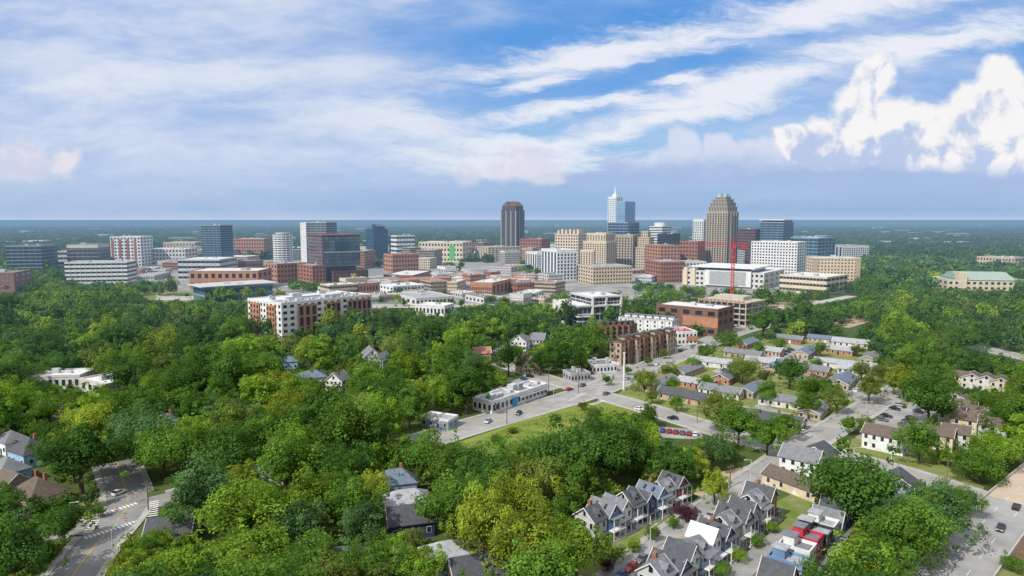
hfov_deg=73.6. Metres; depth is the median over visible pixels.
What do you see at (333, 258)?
stacked offices
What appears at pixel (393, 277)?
building
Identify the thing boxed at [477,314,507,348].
tree
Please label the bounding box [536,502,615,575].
tree
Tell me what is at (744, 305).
unfinished building
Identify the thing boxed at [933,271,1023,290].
civic hall
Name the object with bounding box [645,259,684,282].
brick block
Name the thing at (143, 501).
road
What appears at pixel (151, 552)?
tree
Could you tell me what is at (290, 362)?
bungalow
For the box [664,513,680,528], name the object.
tree
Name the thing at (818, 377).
tree
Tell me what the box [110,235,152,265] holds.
apartment tower
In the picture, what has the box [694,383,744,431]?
tree
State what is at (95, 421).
tree
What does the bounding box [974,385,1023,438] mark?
tree
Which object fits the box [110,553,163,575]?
tree
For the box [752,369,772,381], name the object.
tree
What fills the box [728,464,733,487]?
utility pole
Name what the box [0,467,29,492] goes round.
bungalow
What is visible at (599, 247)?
stepped tower
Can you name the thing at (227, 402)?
tree
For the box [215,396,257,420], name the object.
tree
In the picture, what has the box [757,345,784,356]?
flats
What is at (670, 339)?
townhouse
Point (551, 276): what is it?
building
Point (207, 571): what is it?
tree
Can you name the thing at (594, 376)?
car park
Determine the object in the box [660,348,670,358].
tree
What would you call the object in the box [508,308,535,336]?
tree
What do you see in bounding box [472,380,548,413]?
shop strip
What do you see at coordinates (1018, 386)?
tree
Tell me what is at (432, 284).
building
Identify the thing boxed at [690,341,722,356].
tree
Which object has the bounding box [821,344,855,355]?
flats
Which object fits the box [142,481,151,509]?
utility pole
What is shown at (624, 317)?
townhouse
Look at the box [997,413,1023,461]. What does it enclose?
tree
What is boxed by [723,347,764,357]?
flats
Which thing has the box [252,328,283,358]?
tree
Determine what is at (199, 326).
tree
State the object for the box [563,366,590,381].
shop
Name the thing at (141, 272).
building
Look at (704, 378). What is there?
tree
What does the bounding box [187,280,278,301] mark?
station hall
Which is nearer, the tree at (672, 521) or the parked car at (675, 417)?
the tree at (672, 521)
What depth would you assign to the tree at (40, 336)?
396.23 m
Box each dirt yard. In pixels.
[694,466,745,496]
[767,300,817,309]
[833,316,868,327]
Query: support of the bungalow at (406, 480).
on the ground at (748, 456)
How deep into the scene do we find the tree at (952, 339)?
419.62 m
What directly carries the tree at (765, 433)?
on the ground at (748, 456)
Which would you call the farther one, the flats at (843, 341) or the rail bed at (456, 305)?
the rail bed at (456, 305)
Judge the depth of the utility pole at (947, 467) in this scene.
220.43 m
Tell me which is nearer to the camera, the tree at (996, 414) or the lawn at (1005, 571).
the lawn at (1005, 571)
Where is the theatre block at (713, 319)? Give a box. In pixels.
[656,300,733,335]
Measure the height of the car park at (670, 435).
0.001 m
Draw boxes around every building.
[136,268,150,270]
[137,270,156,273]
[137,271,170,280]
[145,266,160,270]
[153,268,171,271]
[157,259,177,267]
[162,260,177,269]
[163,241,201,247]
[168,237,195,240]
[168,245,201,247]
[234,255,259,259]
[237,259,263,267]
[293,249,300,259]
[320,281,357,292]
[339,276,366,281]
[356,249,375,268]
[367,279,388,280]
[367,291,395,301]
[372,296,377,302]
[377,280,399,283]
[383,270,431,276]
[384,275,404,279]
[392,290,453,304]
[402,246,420,252]
[402,289,424,292]
[416,248,441,265]
[419,257,436,268]
[420,278,447,292]
[431,272,452,276]
[437,265,455,272]
[447,279,465,292]
[449,273,485,278]
[451,276,461,279]
[451,289,474,297]
[462,272,480,281]
[465,293,502,303]
[470,278,510,294]
[472,242,492,248]
[475,245,519,261]
[483,269,499,275]
[490,264,525,271]
[490,274,508,277]
[500,250,519,264]
[508,276,536,279]
[510,291,531,304]
[511,272,537,279]
[522,247,537,261]
[522,289,543,295]
[526,250,540,270]
[532,295,550,302]
[534,279,564,293]
[538,272,562,279]
[632,268,644,273]
[635,274,655,282]
[698,293,765,326]
[737,250,744,263]
[835,244,868,257]
[947,233,968,235]
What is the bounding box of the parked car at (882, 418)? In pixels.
[876,416,888,421]
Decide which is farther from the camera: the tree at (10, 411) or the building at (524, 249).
the building at (524, 249)
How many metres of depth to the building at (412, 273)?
982.46 m
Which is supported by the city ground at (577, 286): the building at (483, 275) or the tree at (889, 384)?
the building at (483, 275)
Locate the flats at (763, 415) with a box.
[739,407,807,431]
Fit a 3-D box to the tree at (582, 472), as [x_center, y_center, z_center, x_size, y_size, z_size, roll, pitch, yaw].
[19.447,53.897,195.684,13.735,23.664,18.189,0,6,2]
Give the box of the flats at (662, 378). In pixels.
[642,373,677,391]
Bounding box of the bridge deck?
[989,467,1023,504]
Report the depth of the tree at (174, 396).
292.74 m
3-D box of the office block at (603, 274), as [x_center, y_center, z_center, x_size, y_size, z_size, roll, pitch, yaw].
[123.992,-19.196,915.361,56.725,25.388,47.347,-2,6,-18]
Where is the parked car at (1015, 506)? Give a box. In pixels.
[1011,503,1020,510]
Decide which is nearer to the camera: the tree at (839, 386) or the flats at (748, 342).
the tree at (839, 386)
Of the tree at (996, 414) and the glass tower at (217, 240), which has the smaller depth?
the tree at (996, 414)
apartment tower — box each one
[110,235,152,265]
[152,247,197,264]
[541,248,576,280]
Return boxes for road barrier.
[908,463,1023,575]
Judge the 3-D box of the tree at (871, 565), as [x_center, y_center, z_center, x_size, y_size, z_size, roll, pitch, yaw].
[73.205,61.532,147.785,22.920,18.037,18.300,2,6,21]
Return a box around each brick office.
[384,252,418,272]
[520,238,549,257]
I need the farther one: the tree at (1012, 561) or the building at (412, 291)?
the building at (412, 291)
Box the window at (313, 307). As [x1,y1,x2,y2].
[312,305,315,313]
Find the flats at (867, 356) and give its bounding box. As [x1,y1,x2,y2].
[859,350,882,362]
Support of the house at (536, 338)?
on the ground at (748, 456)
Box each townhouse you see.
[572,499,611,543]
[586,495,625,542]
[591,322,605,329]
[598,321,610,336]
[602,492,636,535]
[603,321,618,337]
[609,335,630,365]
[611,321,624,338]
[616,486,648,530]
[617,320,629,334]
[617,333,638,363]
[618,313,632,320]
[621,320,636,333]
[626,485,660,524]
[628,313,639,322]
[631,332,645,362]
[633,314,646,332]
[635,331,653,360]
[635,551,678,575]
[636,478,672,519]
[642,314,653,330]
[646,547,697,575]
[647,330,660,358]
[648,315,661,329]
[653,476,681,512]
[655,328,668,356]
[657,315,668,328]
[657,469,691,506]
[662,316,678,326]
[662,536,706,575]
[664,327,675,354]
[682,534,719,575]
[685,520,727,570]
[697,515,740,564]
[713,500,759,547]
[715,509,746,553]
[728,495,764,536]
[739,488,774,532]
[741,479,782,522]
[756,556,799,575]
[766,541,809,575]
[778,529,821,574]
[791,520,830,574]
[797,514,837,563]
[807,507,845,554]
[812,504,852,544]
[818,494,857,537]
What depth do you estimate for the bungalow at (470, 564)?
156.59 m
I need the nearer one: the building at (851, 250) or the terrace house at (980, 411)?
the terrace house at (980, 411)
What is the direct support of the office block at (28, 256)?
on the ground at (748, 456)
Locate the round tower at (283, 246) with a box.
[273,232,292,261]
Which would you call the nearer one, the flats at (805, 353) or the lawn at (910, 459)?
the lawn at (910, 459)
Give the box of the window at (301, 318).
[300,317,303,325]
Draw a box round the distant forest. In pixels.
[0,226,1023,262]
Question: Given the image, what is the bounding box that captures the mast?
[622,352,625,390]
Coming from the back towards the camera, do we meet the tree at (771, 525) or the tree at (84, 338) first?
the tree at (84, 338)
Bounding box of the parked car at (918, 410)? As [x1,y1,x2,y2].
[912,408,924,412]
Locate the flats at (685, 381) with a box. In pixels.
[677,375,718,389]
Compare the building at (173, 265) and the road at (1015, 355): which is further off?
the building at (173, 265)
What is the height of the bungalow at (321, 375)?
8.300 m
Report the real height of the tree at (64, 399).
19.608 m
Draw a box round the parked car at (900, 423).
[897,421,910,426]
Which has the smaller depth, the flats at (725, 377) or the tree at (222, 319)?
the flats at (725, 377)
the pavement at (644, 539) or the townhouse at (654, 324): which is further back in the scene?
the townhouse at (654, 324)
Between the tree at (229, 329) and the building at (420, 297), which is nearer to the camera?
the tree at (229, 329)
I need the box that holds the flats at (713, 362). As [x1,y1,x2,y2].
[691,355,735,368]
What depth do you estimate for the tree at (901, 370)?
322.55 m
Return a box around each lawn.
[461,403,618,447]
[603,339,896,439]
[776,494,818,516]
[832,438,983,488]
[890,532,937,574]
[998,565,1023,575]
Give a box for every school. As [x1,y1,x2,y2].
[26,368,95,389]
[80,373,139,395]
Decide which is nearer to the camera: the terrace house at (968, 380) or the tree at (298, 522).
the tree at (298, 522)
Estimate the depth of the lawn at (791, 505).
203.56 m
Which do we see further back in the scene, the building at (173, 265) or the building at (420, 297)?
the building at (173, 265)
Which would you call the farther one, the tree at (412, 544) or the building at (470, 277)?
the building at (470, 277)
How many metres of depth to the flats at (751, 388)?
328.06 m
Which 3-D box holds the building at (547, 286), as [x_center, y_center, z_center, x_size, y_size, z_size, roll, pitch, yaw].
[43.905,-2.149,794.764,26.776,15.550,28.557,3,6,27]
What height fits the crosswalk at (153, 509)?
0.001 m
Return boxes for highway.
[915,466,1023,575]
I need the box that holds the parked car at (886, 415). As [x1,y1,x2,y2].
[880,413,892,417]
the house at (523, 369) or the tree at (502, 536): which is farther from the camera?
the house at (523, 369)
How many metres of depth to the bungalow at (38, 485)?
200.88 m
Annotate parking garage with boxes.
[64,259,136,284]
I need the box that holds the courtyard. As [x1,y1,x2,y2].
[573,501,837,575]
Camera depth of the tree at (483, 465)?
200.48 m
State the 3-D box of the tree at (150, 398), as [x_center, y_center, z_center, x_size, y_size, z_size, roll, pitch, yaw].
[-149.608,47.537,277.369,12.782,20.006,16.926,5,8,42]
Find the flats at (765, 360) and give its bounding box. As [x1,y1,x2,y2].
[744,355,776,366]
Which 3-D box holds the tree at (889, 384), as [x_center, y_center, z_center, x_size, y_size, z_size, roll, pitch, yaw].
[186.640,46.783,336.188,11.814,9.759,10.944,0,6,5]
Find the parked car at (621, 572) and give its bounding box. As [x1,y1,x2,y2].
[613,568,628,575]
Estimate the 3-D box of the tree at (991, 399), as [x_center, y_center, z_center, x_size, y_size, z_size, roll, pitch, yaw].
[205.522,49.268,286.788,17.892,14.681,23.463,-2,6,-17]
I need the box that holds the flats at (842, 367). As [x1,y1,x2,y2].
[836,362,873,376]
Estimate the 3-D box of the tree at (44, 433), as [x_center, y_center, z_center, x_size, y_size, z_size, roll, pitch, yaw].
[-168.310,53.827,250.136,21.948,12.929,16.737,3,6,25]
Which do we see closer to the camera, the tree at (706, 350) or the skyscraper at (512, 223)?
the tree at (706, 350)
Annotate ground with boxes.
[0,220,1023,575]
[138,259,800,305]
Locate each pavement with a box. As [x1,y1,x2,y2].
[40,464,153,575]
[41,519,90,541]
[395,325,781,443]
[491,363,579,389]
[595,385,906,575]
[598,393,790,452]
[833,446,987,492]
[965,346,1023,360]
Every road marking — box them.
[72,462,127,575]
[439,329,744,435]
[601,395,779,446]
[631,390,897,575]
[945,487,1019,575]
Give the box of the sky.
[0,0,1023,219]
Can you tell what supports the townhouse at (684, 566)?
on the ground at (748, 456)
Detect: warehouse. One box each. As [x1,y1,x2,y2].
[265,261,306,283]
[352,281,380,292]
[380,282,423,291]
[398,275,451,282]
[415,302,453,315]
[510,279,539,292]
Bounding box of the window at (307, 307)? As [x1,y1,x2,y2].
[306,306,309,314]
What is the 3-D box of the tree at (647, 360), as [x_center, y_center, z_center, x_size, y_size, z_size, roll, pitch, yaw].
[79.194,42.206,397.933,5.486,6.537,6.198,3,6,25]
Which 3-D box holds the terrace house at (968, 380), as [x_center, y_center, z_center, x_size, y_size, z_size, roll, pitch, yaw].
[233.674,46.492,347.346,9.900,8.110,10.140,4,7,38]
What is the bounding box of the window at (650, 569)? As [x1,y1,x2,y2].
[648,565,653,573]
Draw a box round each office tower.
[66,243,109,261]
[555,229,586,264]
[615,233,639,267]
[649,223,670,243]
[692,218,705,242]
[738,228,759,263]
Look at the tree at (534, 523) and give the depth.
173.40 m
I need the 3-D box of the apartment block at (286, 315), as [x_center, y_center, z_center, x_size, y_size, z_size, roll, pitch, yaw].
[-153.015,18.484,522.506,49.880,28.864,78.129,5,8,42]
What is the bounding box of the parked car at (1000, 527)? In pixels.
[995,522,1005,531]
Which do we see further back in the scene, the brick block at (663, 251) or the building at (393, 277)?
the brick block at (663, 251)
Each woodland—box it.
[0,252,1023,290]
[0,274,1023,563]
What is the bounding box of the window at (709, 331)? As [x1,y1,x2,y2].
[707,329,713,333]
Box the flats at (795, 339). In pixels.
[775,333,805,344]
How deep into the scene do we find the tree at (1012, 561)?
164.70 m
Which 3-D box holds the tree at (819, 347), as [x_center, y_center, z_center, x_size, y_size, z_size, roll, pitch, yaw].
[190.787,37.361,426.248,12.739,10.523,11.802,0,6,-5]
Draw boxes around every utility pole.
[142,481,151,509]
[576,365,578,393]
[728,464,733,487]
[943,458,950,483]
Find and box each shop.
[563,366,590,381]
[584,357,617,373]
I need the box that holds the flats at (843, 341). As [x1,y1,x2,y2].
[831,336,869,348]
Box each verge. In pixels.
[71,494,98,521]
[140,290,192,301]
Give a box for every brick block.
[644,243,680,268]
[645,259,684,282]
[678,259,706,267]
[680,240,705,260]
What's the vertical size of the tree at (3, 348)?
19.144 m
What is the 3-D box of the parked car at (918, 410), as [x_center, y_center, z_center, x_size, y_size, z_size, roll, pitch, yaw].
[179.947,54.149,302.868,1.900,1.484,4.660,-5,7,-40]
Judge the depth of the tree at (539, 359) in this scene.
372.32 m
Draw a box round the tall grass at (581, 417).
[467,407,641,452]
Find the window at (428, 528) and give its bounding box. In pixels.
[426,526,431,532]
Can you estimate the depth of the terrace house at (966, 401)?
292.95 m
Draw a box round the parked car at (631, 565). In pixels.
[623,560,638,572]
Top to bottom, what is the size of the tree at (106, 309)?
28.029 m
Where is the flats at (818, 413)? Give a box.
[797,399,830,420]
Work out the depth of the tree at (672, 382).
337.53 m
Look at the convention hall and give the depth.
864.37 m
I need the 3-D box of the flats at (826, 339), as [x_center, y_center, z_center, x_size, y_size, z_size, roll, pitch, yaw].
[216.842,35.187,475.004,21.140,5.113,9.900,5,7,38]
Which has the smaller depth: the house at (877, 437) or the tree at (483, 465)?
the tree at (483, 465)
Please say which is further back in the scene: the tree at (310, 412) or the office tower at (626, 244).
the office tower at (626, 244)
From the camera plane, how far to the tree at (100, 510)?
195.61 m
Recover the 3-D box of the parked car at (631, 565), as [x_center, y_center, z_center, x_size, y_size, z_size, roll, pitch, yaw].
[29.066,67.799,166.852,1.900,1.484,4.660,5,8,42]
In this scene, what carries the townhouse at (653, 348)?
on the ground at (748, 456)
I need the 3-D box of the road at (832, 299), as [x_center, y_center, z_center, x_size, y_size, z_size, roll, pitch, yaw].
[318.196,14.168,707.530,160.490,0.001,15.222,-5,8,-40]
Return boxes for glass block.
[657,233,679,244]
[790,236,835,255]
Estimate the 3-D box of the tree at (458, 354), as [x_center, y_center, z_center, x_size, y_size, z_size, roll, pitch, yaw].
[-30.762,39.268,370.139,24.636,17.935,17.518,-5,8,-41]
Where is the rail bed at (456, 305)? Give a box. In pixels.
[372,303,552,307]
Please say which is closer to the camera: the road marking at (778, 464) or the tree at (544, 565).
the tree at (544, 565)
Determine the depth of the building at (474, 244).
1673.01 m
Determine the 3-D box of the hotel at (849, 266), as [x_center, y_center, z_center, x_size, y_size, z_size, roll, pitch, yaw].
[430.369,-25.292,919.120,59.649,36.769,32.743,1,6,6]
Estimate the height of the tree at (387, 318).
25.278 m
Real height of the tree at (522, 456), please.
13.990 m
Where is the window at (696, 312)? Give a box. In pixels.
[695,310,701,314]
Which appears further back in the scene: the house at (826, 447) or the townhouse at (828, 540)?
the house at (826, 447)
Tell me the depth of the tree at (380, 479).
201.42 m
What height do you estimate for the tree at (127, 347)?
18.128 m
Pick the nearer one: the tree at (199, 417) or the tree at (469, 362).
the tree at (199, 417)
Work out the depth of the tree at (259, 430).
233.32 m
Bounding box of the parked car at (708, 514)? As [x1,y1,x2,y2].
[704,510,714,519]
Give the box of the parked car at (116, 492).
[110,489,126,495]
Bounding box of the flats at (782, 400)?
[757,393,812,409]
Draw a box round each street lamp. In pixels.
[111,524,117,552]
[649,523,656,550]
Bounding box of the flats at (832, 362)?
[813,356,876,372]
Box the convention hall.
[682,263,783,288]
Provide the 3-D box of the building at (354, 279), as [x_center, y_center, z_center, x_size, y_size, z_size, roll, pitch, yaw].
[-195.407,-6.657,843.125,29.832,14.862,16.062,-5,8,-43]
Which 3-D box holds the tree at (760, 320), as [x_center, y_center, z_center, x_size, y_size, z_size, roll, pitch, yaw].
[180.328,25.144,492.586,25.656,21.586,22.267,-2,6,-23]
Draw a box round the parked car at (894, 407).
[889,405,900,410]
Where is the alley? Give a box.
[720,529,784,575]
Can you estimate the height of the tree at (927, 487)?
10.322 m
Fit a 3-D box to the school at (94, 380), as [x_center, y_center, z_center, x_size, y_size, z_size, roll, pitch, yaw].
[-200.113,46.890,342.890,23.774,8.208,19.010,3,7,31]
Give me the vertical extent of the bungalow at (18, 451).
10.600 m
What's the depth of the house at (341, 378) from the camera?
339.20 m
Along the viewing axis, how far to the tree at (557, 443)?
210.35 m
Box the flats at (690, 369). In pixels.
[673,362,704,375]
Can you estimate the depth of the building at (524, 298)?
674.90 m
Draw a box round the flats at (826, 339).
[807,334,838,343]
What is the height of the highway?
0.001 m
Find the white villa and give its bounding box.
[673,326,697,344]
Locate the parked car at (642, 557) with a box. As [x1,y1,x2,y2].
[634,552,648,563]
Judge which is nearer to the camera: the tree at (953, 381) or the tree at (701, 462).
the tree at (701, 462)
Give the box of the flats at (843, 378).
[831,371,857,390]
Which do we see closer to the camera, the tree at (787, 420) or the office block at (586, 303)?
the tree at (787, 420)
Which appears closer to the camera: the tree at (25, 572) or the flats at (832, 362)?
the tree at (25, 572)
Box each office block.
[5,244,58,270]
[57,250,67,269]
[178,257,236,279]
[389,234,414,252]
[553,291,621,327]
[578,263,631,284]
[779,272,847,293]
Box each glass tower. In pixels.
[201,224,233,256]
[300,221,336,262]
[365,224,387,261]
[760,220,793,240]
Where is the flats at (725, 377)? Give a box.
[712,368,739,384]
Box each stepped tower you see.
[580,232,615,263]
[634,231,653,268]
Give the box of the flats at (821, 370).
[801,363,832,377]
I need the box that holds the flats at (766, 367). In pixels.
[761,359,783,375]
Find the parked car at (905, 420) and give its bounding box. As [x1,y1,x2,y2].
[901,418,911,423]
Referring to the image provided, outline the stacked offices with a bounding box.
[297,234,367,283]
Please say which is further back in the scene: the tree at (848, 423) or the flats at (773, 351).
the flats at (773, 351)
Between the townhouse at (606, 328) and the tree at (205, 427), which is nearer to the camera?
the tree at (205, 427)
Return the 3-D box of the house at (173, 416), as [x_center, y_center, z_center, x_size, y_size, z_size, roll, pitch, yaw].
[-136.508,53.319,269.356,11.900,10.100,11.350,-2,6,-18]
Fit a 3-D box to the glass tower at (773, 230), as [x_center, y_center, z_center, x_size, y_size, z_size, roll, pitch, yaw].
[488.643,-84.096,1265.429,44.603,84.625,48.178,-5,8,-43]
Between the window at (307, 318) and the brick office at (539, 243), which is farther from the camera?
the brick office at (539, 243)
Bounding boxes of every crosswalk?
[83,519,99,532]
[84,520,143,538]
[104,502,136,513]
[148,500,158,516]
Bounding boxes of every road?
[42,522,115,537]
[49,459,146,575]
[126,490,177,512]
[156,295,247,300]
[279,268,488,286]
[404,324,776,443]
[456,268,486,278]
[494,363,596,393]
[583,391,780,450]
[603,387,906,575]
[743,406,821,430]
[774,296,856,308]
[801,442,985,498]
[803,374,880,402]
[969,346,1023,358]
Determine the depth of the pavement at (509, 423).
315.13 m
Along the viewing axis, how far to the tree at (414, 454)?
217.68 m
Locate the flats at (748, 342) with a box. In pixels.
[734,337,759,348]
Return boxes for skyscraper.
[501,201,524,245]
[607,185,638,240]
[705,194,738,263]
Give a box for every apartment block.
[0,269,31,293]
[233,238,270,254]
[247,290,371,338]
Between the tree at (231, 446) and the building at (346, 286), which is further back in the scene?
the building at (346, 286)
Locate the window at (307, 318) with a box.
[306,316,309,324]
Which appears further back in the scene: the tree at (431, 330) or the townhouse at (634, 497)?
the tree at (431, 330)
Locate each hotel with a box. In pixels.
[751,240,806,273]
[806,255,860,282]
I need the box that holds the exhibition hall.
[189,267,271,289]
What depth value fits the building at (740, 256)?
1238.43 m
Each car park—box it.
[288,291,315,293]
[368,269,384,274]
[491,376,557,390]
[579,364,631,384]
[657,427,703,438]
[753,404,815,433]
[766,344,835,380]
[840,380,881,401]
[855,398,934,438]
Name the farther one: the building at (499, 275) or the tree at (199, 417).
the building at (499, 275)
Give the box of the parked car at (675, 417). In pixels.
[667,415,677,419]
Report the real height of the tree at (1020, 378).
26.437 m
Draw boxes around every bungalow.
[0,430,26,455]
[0,456,31,477]
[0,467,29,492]
[4,469,70,518]
[5,433,46,467]
[141,515,197,549]
[253,464,284,485]
[282,355,298,370]
[296,367,327,384]
[326,546,363,553]
[376,463,417,493]
[382,488,429,519]
[385,503,436,537]
[417,540,470,575]
[421,411,457,429]
[443,545,508,575]
[472,346,491,360]
[760,463,829,502]
[878,466,923,500]
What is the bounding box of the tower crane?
[699,238,745,293]
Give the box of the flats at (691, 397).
[657,385,712,407]
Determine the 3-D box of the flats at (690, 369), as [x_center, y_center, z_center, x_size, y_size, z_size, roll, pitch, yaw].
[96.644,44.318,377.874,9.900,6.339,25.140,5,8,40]
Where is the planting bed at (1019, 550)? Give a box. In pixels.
[1012,539,1023,566]
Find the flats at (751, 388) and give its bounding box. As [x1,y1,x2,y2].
[741,380,768,398]
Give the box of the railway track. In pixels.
[372,301,552,305]
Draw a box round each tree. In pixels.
[0,285,23,317]
[0,304,14,323]
[0,332,13,346]
[0,339,21,363]
[0,342,35,364]
[0,360,30,383]
[0,360,48,383]
[0,376,36,403]
[0,387,32,434]
[0,480,19,498]
[0,488,27,518]
[0,502,69,575]
[2,377,31,390]
[4,569,33,575]
[9,518,65,564]
[11,375,37,395]
[13,420,67,443]
[15,325,66,355]
[17,382,55,420]
[19,502,98,545]
[22,377,66,396]
[25,388,73,426]
[25,404,132,494]
[35,331,74,362]
[35,443,49,466]
[38,350,80,370]
[45,400,123,443]
[47,428,106,480]
[58,381,116,423]
[58,387,79,424]
[65,327,98,351]
[75,342,112,373]
[88,299,120,323]
[88,503,108,517]
[91,347,125,373]
[94,400,177,460]
[95,311,141,357]
[95,312,123,338]
[96,384,137,414]
[100,548,145,575]
[101,353,145,390]
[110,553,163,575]
[111,556,196,575]
[113,404,148,419]
[116,309,151,340]
[118,384,163,410]
[119,417,200,478]
[120,342,159,357]
[124,339,165,358]
[125,380,165,415]
[125,556,154,575]
[126,526,169,557]
[128,360,163,390]
[133,341,155,376]
[133,547,165,569]
[135,370,169,397]
[138,525,172,545]
[141,534,210,575]
[145,322,193,350]
[150,346,181,371]
[153,312,187,336]
[154,356,211,391]
[158,501,185,516]
[160,381,203,417]
[163,447,254,533]
[165,336,201,364]
[170,353,200,383]
[170,392,218,417]
[172,409,234,455]
[174,404,213,431]
[176,318,216,345]
[178,338,214,370]
[182,520,289,575]
[183,543,230,575]
[186,420,270,473]
[187,319,218,335]
[187,374,236,402]
[189,472,290,534]
[198,426,238,452]
[199,341,255,403]
[200,389,220,420]
[202,334,223,361]
[207,392,252,432]
[209,398,314,459]
[213,309,233,329]
[213,314,248,342]
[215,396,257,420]
[217,548,310,575]
[219,326,263,376]
[219,397,242,409]
[219,526,252,555]
[222,459,267,495]
[226,385,267,407]
[233,351,286,387]
[233,427,326,497]
[234,348,272,380]
[237,476,294,517]
[238,360,280,407]
[239,399,271,425]
[245,400,281,421]
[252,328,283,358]
[258,343,284,365]
[259,557,325,575]
[260,498,325,549]
[262,368,293,392]
[262,526,363,573]
[263,384,308,422]
[266,462,338,523]
[268,533,291,557]
[272,368,319,422]
[281,417,316,461]
[284,375,319,395]
[289,542,358,575]
[290,381,328,431]
[293,322,334,370]
[293,335,335,366]
[300,412,333,459]
[303,385,345,413]
[306,383,397,461]
[308,439,386,477]
[308,457,354,496]
[319,459,389,535]
[329,493,386,546]
[329,532,413,575]
[334,353,381,389]
[337,389,398,423]
[344,373,388,402]
[346,357,387,393]
[347,354,368,381]
[354,462,391,495]
[362,385,406,444]
[362,404,395,451]
[366,545,440,575]
[373,370,435,422]
[374,527,408,557]
[376,304,407,330]
[376,358,414,380]
[378,331,413,352]
[386,426,458,486]
[387,347,426,378]
[392,542,416,575]
[392,543,447,575]
[394,379,429,430]
[395,521,426,548]
[410,457,497,539]
[412,369,430,412]
[418,312,448,345]
[421,336,449,364]
[423,372,463,411]
[424,438,474,482]
[427,353,457,381]
[430,338,460,369]
[441,362,489,414]
[442,319,472,347]
[442,332,470,370]
[442,440,520,488]
[443,479,520,553]
[444,345,474,370]
[454,493,558,574]
[457,348,488,370]
[457,560,502,575]
[458,306,486,346]
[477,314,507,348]
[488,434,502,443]
[488,467,568,522]
[491,335,529,376]
[493,433,550,469]
[494,537,577,575]
[500,446,531,485]
[505,427,519,433]
[505,453,586,507]
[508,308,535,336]
[520,413,620,498]
[521,511,548,541]
[528,345,559,374]
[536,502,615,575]
[537,337,565,368]
[538,494,577,528]
[549,340,589,368]
[558,436,601,505]
[559,478,584,517]
[568,411,618,435]
[572,319,620,355]
[577,400,587,409]
[579,413,670,488]
[580,422,604,471]
[584,405,604,416]
[598,555,614,571]
[600,412,641,434]
[602,374,613,383]
[607,544,629,561]
[624,535,640,552]
[625,364,632,374]
[629,441,666,476]
[630,367,659,391]
[636,395,657,423]
[639,387,660,400]
[643,355,653,363]
[643,521,661,539]
[654,437,700,479]
[657,360,677,374]
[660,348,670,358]
[663,376,680,386]
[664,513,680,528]
[668,394,687,411]
[670,503,701,520]
[679,431,736,469]
[683,442,709,479]
[685,355,702,364]
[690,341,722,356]
[691,375,714,386]
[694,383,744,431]
[696,467,732,504]
[702,388,722,403]
[710,393,761,448]
[710,560,732,575]
[713,328,723,345]
[717,329,744,348]
[720,355,769,383]
[725,546,748,561]
[745,415,793,455]
[747,309,780,337]
[747,532,768,547]
[751,342,765,351]
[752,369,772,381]
[756,380,781,399]
[762,517,780,531]
[769,349,810,389]
[769,412,805,439]
[770,337,790,348]
[784,296,817,319]
[789,390,826,416]
[791,435,927,540]
[792,372,834,398]
[794,529,906,575]
[803,539,908,575]
[809,341,829,356]
[810,356,823,364]
[815,375,839,388]
[821,385,853,413]
[822,382,844,394]
[833,528,938,575]
[838,414,861,434]
[846,360,872,380]
[847,522,870,544]
[848,371,889,403]
[849,344,865,356]
[853,491,962,571]
[854,412,874,428]
[861,483,935,531]
[870,361,893,380]
[872,354,893,365]
[876,302,920,340]
[881,376,896,393]
[884,330,921,351]
[884,363,917,398]
[886,342,920,370]
[887,414,950,464]
[897,332,952,363]
[898,367,980,423]
[900,476,991,551]
[909,312,940,330]
[911,349,960,384]
[911,484,934,499]
[913,326,956,350]
[914,354,953,382]
[927,329,969,349]
[930,477,989,514]
[940,365,967,393]
[941,343,995,370]
[942,316,981,348]
[945,440,1009,486]
[955,348,998,373]
[965,426,1023,469]
[968,386,1022,412]
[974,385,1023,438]
[985,402,1012,423]
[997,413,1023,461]
[999,550,1023,575]
[1004,351,1023,399]
[1008,370,1023,393]
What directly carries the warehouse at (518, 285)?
on the city ground at (577, 286)
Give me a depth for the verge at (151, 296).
777.45 m
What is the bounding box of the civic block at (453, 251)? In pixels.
[419,241,471,261]
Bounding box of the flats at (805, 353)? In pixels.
[793,345,818,359]
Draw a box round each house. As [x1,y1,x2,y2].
[156,409,181,432]
[324,369,349,392]
[361,345,377,359]
[369,351,390,368]
[509,333,530,351]
[514,352,539,374]
[529,331,547,348]
[777,442,826,477]
[806,440,839,463]
[860,421,909,455]
[926,424,956,452]
[936,406,967,424]
[940,422,973,449]
[948,410,979,434]
[949,391,969,398]
[950,369,969,385]
[950,397,978,406]
[959,404,988,411]
[961,370,979,388]
[974,409,994,432]
[975,372,994,389]
[977,415,1007,437]
[989,374,1010,393]
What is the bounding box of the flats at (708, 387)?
[697,381,745,400]
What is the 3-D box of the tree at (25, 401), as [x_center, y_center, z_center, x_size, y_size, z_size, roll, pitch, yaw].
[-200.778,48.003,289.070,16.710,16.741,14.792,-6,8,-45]
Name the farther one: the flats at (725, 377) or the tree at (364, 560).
the flats at (725, 377)
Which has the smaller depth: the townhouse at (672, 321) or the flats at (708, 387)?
the flats at (708, 387)
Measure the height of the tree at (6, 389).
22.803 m
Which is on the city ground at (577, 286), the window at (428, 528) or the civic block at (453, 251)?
the civic block at (453, 251)
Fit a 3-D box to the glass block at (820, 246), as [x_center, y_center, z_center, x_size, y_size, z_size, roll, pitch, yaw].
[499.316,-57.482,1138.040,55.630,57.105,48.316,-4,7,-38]
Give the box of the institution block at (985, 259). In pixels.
[977,256,1023,268]
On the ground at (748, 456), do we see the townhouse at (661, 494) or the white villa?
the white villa
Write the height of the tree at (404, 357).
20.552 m

